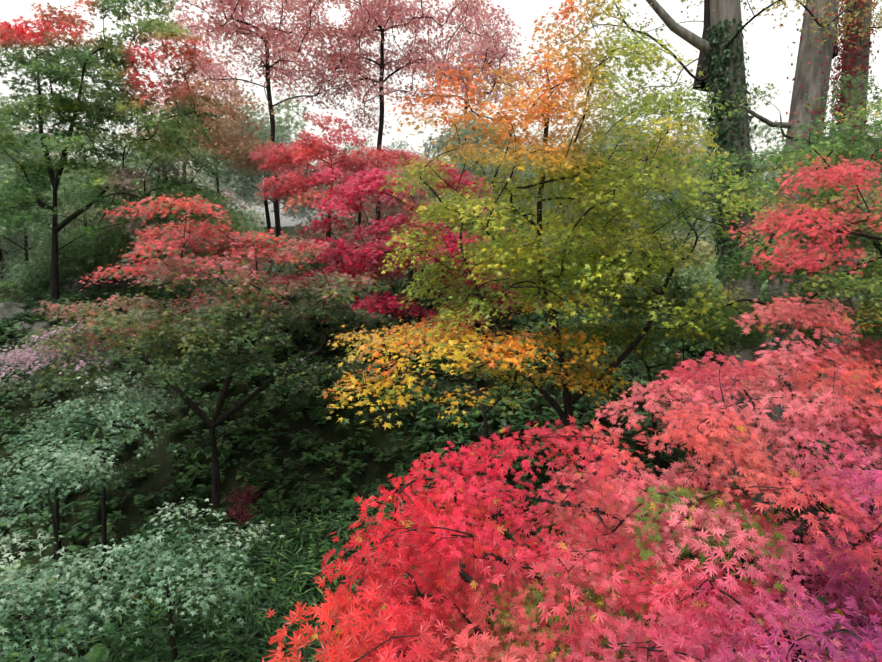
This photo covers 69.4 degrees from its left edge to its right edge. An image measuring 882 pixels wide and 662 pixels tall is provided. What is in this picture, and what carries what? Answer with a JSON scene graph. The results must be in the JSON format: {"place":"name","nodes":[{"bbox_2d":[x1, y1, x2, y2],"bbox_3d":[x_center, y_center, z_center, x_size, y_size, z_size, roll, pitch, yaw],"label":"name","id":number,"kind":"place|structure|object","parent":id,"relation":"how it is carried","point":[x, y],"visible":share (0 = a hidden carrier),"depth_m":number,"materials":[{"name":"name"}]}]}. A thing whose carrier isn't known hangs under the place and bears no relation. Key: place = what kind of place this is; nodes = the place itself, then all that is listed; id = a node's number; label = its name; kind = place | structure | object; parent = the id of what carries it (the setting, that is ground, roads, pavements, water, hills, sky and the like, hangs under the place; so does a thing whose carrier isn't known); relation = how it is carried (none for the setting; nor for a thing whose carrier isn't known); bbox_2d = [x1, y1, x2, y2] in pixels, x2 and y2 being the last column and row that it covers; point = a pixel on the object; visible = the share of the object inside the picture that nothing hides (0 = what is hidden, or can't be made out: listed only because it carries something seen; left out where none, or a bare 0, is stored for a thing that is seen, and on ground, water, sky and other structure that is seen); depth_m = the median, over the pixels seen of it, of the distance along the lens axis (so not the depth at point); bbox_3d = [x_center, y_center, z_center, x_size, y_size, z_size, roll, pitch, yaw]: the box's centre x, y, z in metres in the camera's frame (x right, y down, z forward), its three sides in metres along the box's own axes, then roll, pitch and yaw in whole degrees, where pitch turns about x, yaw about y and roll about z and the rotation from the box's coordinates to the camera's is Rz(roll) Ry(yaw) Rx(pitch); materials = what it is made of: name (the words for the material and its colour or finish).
{"place":"outdoors","nodes":[
{"label":"outdoors","id":0,"kind":"place"},
{"bbox_2d":[0,226,881,661],"bbox_3d":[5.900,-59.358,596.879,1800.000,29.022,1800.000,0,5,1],"label":"ground","id":1,"kind":"structure","parent":0,"point":[368,476],"depth_m":16.24,"materials":[{"name":"green plant"}]},
{"bbox_2d":[0,302,50,321],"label":"rock","id":2,"kind":"object","parent":1,"relation":"on","point":[7,309],"visible":0.31,"depth_m":21.70,"materials":[{"name":"grey stone"}]},
{"bbox_2d":[0,150,51,257],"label":"tree","id":3,"kind":"object","parent":1,"relation":"on","point":[10,244],"visible":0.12,"depth_m":47.07,"materials":[{"name":"green plant"}]},
{"bbox_2d":[11,320,51,334],"bbox_3d":[-13.576,-0.008,21.111,1.371,0.688,1.003,0,5,1],"label":"rock","id":4,"kind":"object","parent":1,"relation":"on","point":[38,324],"visible":0.29,"depth_m":20.85,"materials":[{"name":"grey stone"}]},
{"bbox_2d":[0,124,68,266],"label":"tree","id":5,"kind":"object","parent":1,"relation":"on","point":[31,152],"visible":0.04,"depth_m":59.69,"materials":[{"name":"green plant"}]},
{"bbox_2d":[0,124,76,282],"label":"tree","id":6,"kind":"object","parent":1,"relation":"on","point":[17,251],"visible":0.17,"depth_m":48.79,"materials":[{"name":"green plant"}]},
{"bbox_2d":[0,158,111,286],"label":"tree","id":7,"kind":"object","parent":1,"relation":"on","point":[25,228],"visible":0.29,"depth_m":32.83,"materials":[{"name":"green plant"}]},
{"bbox_2d":[0,432,127,637],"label":"tree","id":8,"kind":"object","parent":1,"relation":"on","point":[68,463],"visible":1,"depth_m":10.04,"materials":[{"name":"green plant"}]},
{"bbox_2d":[0,319,132,555],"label":"tree","id":9,"kind":"object","parent":1,"relation":"on","point":[28,355],"visible":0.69,"depth_m":12.65,"materials":[{"name":"green plant"}]},
{"bbox_2d":[0,524,141,661],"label":"pale maple tree","id":10,"kind":"object","parent":1,"relation":"on","point":[9,599],"visible":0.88,"depth_m":7.65,"materials":[{"name":"green plant"}]},
{"bbox_2d":[22,152,148,275],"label":"tree","id":11,"kind":"object","parent":1,"relation":"on","point":[81,218],"visible":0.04,"depth_m":42.70,"materials":[{"name":"green plant"}]},
{"bbox_2d":[1,369,182,581],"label":"tree","id":12,"kind":"object","parent":1,"relation":"on","point":[140,396],"visible":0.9,"depth_m":11.86,"materials":[{"name":"green plant"}]},
{"bbox_2d":[0,67,185,277],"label":"tree","id":13,"kind":"object","parent":1,"relation":"on","point":[50,149],"visible":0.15,"depth_m":37.51,"materials":[{"name":"green plant"}]},
{"bbox_2d":[61,277,140,303],"bbox_3d":[-14.286,-1.321,26.109,3.532,1.775,2.808,0,5,1],"label":"rock","id":14,"kind":"object","parent":1,"relation":"on","point":[78,285],"visible":0.33,"depth_m":25.53,"materials":[{"name":"grey stone"}]},
{"bbox_2d":[2,232,203,292],"bbox_3d":[-14.214,-2.484,26.881,8.300,3.470,7.538,0,5,1],"label":"bush","id":15,"kind":"object","parent":1,"relation":"on","point":[78,261],"visible":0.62,"depth_m":24.80,"materials":[{"name":"green plant"}]},
{"bbox_2d":[0,0,236,302],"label":"tall maple tree","id":16,"kind":"object","parent":1,"relation":"on","point":[17,189],"visible":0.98,"depth_m":22.20,"materials":[{"name":"green plant"}]},
{"bbox_2d":[1,495,284,660],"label":"pale maple tree","id":17,"kind":"object","parent":1,"relation":"on","point":[160,560],"visible":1,"depth_m":8.23,"materials":[{"name":"green plant"}]},
{"bbox_2d":[37,112,269,282],"bbox_3d":[-13.872,-5.694,29.925,9.120,8.664,9.418,-4,6,-38],"label":"tree","id":18,"kind":"object","parent":1,"relation":"on","point":[76,193],"visible":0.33,"depth_m":29.21,"materials":[{"name":"green plant"}]},
{"bbox_2d":[119,138,194,186],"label":"tree","id":19,"kind":"object","parent":1,"relation":"on","point":[148,164],"visible":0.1,"depth_m":87.56,"materials":[{"name":"green plant"}]},
{"bbox_2d":[61,193,278,293],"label":"tree","id":20,"kind":"object","parent":1,"relation":"on","point":[235,225],"visible":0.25,"depth_m":23.84,"materials":[{"name":"red plant"}]},
{"bbox_2d":[129,6,248,282],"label":"tree","id":21,"kind":"object","parent":1,"relation":"on","point":[216,70],"visible":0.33,"depth_m":42.84,"materials":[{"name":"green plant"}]},
{"bbox_2d":[143,155,236,253],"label":"tree","id":22,"kind":"object","parent":1,"relation":"on","point":[191,163],"visible":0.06,"depth_m":94.44,"materials":[{"name":"green plant"}]},
{"bbox_2d":[121,179,260,278],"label":"tree","id":23,"kind":"object","parent":1,"relation":"on","point":[232,193],"visible":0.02,"depth_m":52.83,"materials":[{"name":"green plant"}]},
{"bbox_2d":[118,73,287,274],"bbox_3d":[-11.862,-7.543,33.299,7.616,11.549,7.977,0,5,1],"label":"tree","id":24,"kind":"object","parent":1,"relation":"on","point":[219,142],"visible":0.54,"depth_m":32.52,"materials":[{"name":"brown plant"}]},
{"bbox_2d":[83,622,327,661],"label":"broadleaf plant","id":25,"kind":"object","parent":1,"relation":"on","point":[137,653],"visible":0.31,"depth_m":9.13,"materials":[{"name":"green plant"}]},
{"bbox_2d":[17,189,396,527],"bbox_3d":[-4.981,0.942,14.332,7.396,7.825,7.078,-4,6,-39],"label":"tree","id":26,"kind":"object","parent":1,"relation":"on","point":[191,333],"visible":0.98,"depth_m":12.93,"materials":[{"name":"green plant"}]},
{"bbox_2d":[0,278,416,366],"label":"bank grass","id":27,"kind":"structure","parent":1,"relation":"on","point":[10,282],"depth_m":22.93,"materials":[{"name":"green plant"}]},
{"bbox_2d":[160,167,272,267],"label":"tree","id":28,"kind":"object","parent":1,"relation":"on","point":[252,214],"visible":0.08,"depth_m":68.60,"materials":[{"name":"green plant"}]},
{"bbox_2d":[221,482,264,538],"bbox_3d":[-4.177,4.042,13.420,0.953,1.848,1.403,0,5,1],"label":"dark red shrub","id":29,"kind":"object","parent":1,"relation":"on","point":[242,507],"visible":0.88,"depth_m":13.29,"materials":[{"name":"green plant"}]},
{"bbox_2d":[186,89,336,264],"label":"tree","id":30,"kind":"object","parent":1,"relation":"on","point":[280,134],"visible":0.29,"depth_m":45.03,"materials":[{"name":"green plant"}]},
{"bbox_2d":[155,0,368,268],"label":"tree","id":31,"kind":"object","parent":1,"relation":"on","point":[264,36],"visible":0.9,"depth_m":35.66,"materials":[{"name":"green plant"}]},
{"bbox_2d":[197,119,341,255],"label":"tree","id":32,"kind":"object","parent":1,"relation":"on","point":[251,190],"visible":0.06,"depth_m":59.09,"materials":[{"name":"green plant"}]},
{"bbox_2d":[94,473,445,661],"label":"shrub","id":33,"kind":"object","parent":1,"relation":"on","point":[233,644],"visible":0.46,"depth_m":10.72,"materials":[{"name":"green plant"}]},
{"bbox_2d":[237,195,314,222],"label":"tree","id":34,"kind":"object","parent":1,"relation":"on","point":[291,215],"visible":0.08,"depth_m":106.44,"materials":[{"name":"green plant"}]},
{"bbox_2d":[184,253,378,324],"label":"tree","id":35,"kind":"object","parent":1,"relation":"on","point":[276,269],"visible":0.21,"depth_m":19.88,"materials":[{"name":"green plant"}]},
{"bbox_2d":[248,112,434,257],"bbox_3d":[-3.422,-4.200,23.087,6.820,6.836,6.846,0,5,1],"label":"crimson maple tree","id":36,"kind":"object","parent":1,"relation":"on","point":[303,152],"visible":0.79,"depth_m":21.86,"materials":[{"name":"red plant"}]},
{"bbox_2d":[294,134,391,268],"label":"tree","id":37,"kind":"object","parent":1,"relation":"on","point":[348,148],"visible":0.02,"depth_m":68.81,"materials":[{"name":"green plant"}]},
{"bbox_2d":[282,150,442,270],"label":"tree","id":38,"kind":"object","parent":1,"relation":"on","point":[340,232],"visible":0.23,"depth_m":48.12,"materials":[{"name":"red plant"}]},
{"bbox_2d":[241,154,530,331],"bbox_3d":[-1.529,-2.270,19.545,8.427,5.879,7.316,3,6,29],"label":"crimson maple tree","id":39,"kind":"object","parent":1,"relation":"on","point":[350,193],"visible":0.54,"depth_m":17.62,"materials":[{"name":"red plant"}]},
{"bbox_2d":[248,0,525,279],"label":"tree","id":40,"kind":"object","parent":1,"relation":"on","point":[371,12],"visible":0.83,"depth_m":37.40,"materials":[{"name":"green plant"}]},
{"bbox_2d":[350,136,428,263],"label":"tree","id":41,"kind":"object","parent":1,"relation":"on","point":[400,145],"depth_m":83.18,"materials":[{"name":"green plant"}]},
{"bbox_2d":[0,270,881,661],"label":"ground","id":42,"kind":"structure","parent":1,"relation":"on","point":[420,442],"depth_m":15.47,"materials":[{"name":"green plant"}]},
{"bbox_2d":[356,110,540,255],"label":"tree","id":43,"kind":"object","parent":1,"relation":"on","point":[438,149],"visible":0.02,"depth_m":46.91,"materials":[{"name":"green plant"}]},
{"bbox_2d":[392,0,536,174],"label":"tree","id":44,"kind":"object","parent":1,"relation":"on","point":[493,55],"visible":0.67,"depth_m":39.53,"materials":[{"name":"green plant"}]},
{"bbox_2d":[433,154,511,205],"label":"tree","id":45,"kind":"object","parent":1,"relation":"on","point":[474,170],"visible":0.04,"depth_m":63.95,"materials":[{"name":"green plant"}]},
{"bbox_2d":[317,292,631,630],"bbox_3d":[0.226,2.715,10.135,4.357,6.692,5.078,5,7,45],"label":"yellow maple tree","id":46,"kind":"object","parent":1,"relation":"on","point":[421,334],"visible":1,"depth_m":9.15,"materials":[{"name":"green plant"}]},
{"bbox_2d":[401,109,567,215],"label":"tree","id":47,"kind":"object","parent":1,"relation":"on","point":[463,133],"visible":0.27,"depth_m":33.04,"materials":[{"name":"green plant"}]},
{"bbox_2d":[432,231,588,293],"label":"tree","id":48,"kind":"object","parent":1,"relation":"on","point":[533,254],"visible":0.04,"depth_m":24.11,"materials":[{"name":"green plant"}]},
{"bbox_2d":[501,125,578,193],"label":"tree","id":49,"kind":"object","parent":1,"relation":"on","point":[537,134],"depth_m":65.43,"materials":[{"name":"green plant"}]},
{"bbox_2d":[488,159,627,234],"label":"tree","id":50,"kind":"object","parent":1,"relation":"on","point":[566,210],"visible":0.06,"depth_m":50.83,"materials":[{"name":"green plant"}]},
{"bbox_2d":[262,291,881,661],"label":"maple tree","id":51,"kind":"object","parent":1,"relation":"on","point":[803,611],"visible":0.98,"depth_m":5.39,"materials":[{"name":"red plant"}]},
{"bbox_2d":[379,0,786,626],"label":"tree","id":52,"kind":"object","parent":1,"relation":"on","point":[607,182],"visible":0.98,"depth_m":9.70,"materials":[{"name":"green plant"}]},
{"bbox_2d":[435,551,758,661],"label":"olive maple tree","id":53,"kind":"object","parent":1,"relation":"on","point":[588,593],"visible":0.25,"depth_m":5.42,"materials":[{"name":"green plant"}]},
{"bbox_2d":[504,90,713,232],"bbox_3d":[10.573,-8.447,40.171,13.354,12.389,8.181,0,5,1],"label":"tree","id":54,"kind":"object","parent":1,"relation":"on","point":[672,144],"visible":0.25,"depth_m":38.90,"materials":[{"name":"green plant"}]},
{"bbox_2d":[549,115,698,231],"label":"tree","id":55,"kind":"object","parent":1,"relation":"on","point":[629,142],"visible":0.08,"depth_m":49.23,"materials":[{"name":"green plant"}]},
{"bbox_2d":[574,224,719,271],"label":"tree","id":56,"kind":"object","parent":1,"relation":"on","point":[703,246],"visible":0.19,"depth_m":28.39,"materials":[{"name":"green plant"}]},
{"bbox_2d":[523,281,798,519],"bbox_3d":[4.078,1.800,12.867,5.242,5.597,4.258,0,5,1],"label":"green maple","id":57,"kind":"object","parent":1,"relation":"on","point":[627,332],"visible":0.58,"depth_m":11.85,"materials":[{"name":"green plant"}]},
{"bbox_2d":[657,192,712,256],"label":"tree","id":58,"kind":"object","parent":1,"relation":"on","point":[690,208],"visible":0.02,"depth_m":93.69,"materials":[{"name":"green plant"}]},
{"bbox_2d":[658,132,764,268],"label":"tree","id":59,"kind":"object","parent":1,"relation":"on","point":[691,191],"visible":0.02,"depth_m":63.88,"materials":[{"name":"green plant"}]},
{"bbox_2d":[630,116,825,271],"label":"tree","id":60,"kind":"object","parent":1,"relation":"on","point":[759,132],"visible":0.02,"depth_m":44.56,"materials":[{"name":"green plant"}]},
{"bbox_2d":[646,0,841,512],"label":"tree trunk","id":61,"kind":"object","parent":1,"relation":"on","point":[727,69],"visible":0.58,"depth_m":13.41,"materials":[{"name":"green plant"}]},
{"bbox_2d":[621,67,881,349],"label":"green maple","id":62,"kind":"object","parent":1,"relation":"on","point":[840,142],"visible":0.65,"depth_m":10.01,"materials":[{"name":"green plant"}]},
{"bbox_2d":[657,246,881,318],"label":"shrub","id":63,"kind":"object","parent":1,"relation":"on","point":[717,283],"visible":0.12,"depth_m":20.57,"materials":[{"name":"green plant"}]},
{"bbox_2d":[699,172,881,260],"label":"tree","id":64,"kind":"object","parent":1,"relation":"on","point":[707,218],"depth_m":48.92,"materials":[{"name":"green plant"}]},
{"bbox_2d":[748,0,850,464],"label":"tree trunk","id":65,"kind":"object","parent":1,"relation":"on","point":[813,66],"visible":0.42,"depth_m":14.95,"materials":[{"name":"brown plant"}]},
{"bbox_2d":[727,149,881,281],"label":"red maple tree","id":66,"kind":"object","parent":1,"relation":"on","point":[831,174],"visible":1,"depth_m":6.65,"materials":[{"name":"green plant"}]},
{"bbox_2d":[762,126,881,233],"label":"tree","id":67,"kind":"object","parent":1,"relation":"on","point":[871,195],"depth_m":43.41,"materials":[{"name":"green plant"}]},
{"bbox_2d":[766,235,881,292],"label":"tree","id":68,"kind":"object","parent":1,"relation":"on","point":[866,258],"visible":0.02,"depth_m":23.81,"materials":[{"name":"green plant"}]},
{"bbox_2d":[821,0,878,394],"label":"tree trunk","id":69,"kind":"object","parent":1,"relation":"on","point":[853,58],"visible":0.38,"depth_m":16.55,"materials":[{"name":"brown plant"}]},
{"bbox_2d":[501,0,881,118],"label":"big tree crowns","id":70,"kind":"object","parent":69,"relation":"attached to","point":[701,79],"visible":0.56,"depth_m":13.82,"materials":[{"name":"green plant"}]},
{"bbox_2d":[0,0,881,226],"label":"sky","id":71,"kind":"structure","parent":0,"point":[770,60],"materials":[{"name":"white"}]}
]}

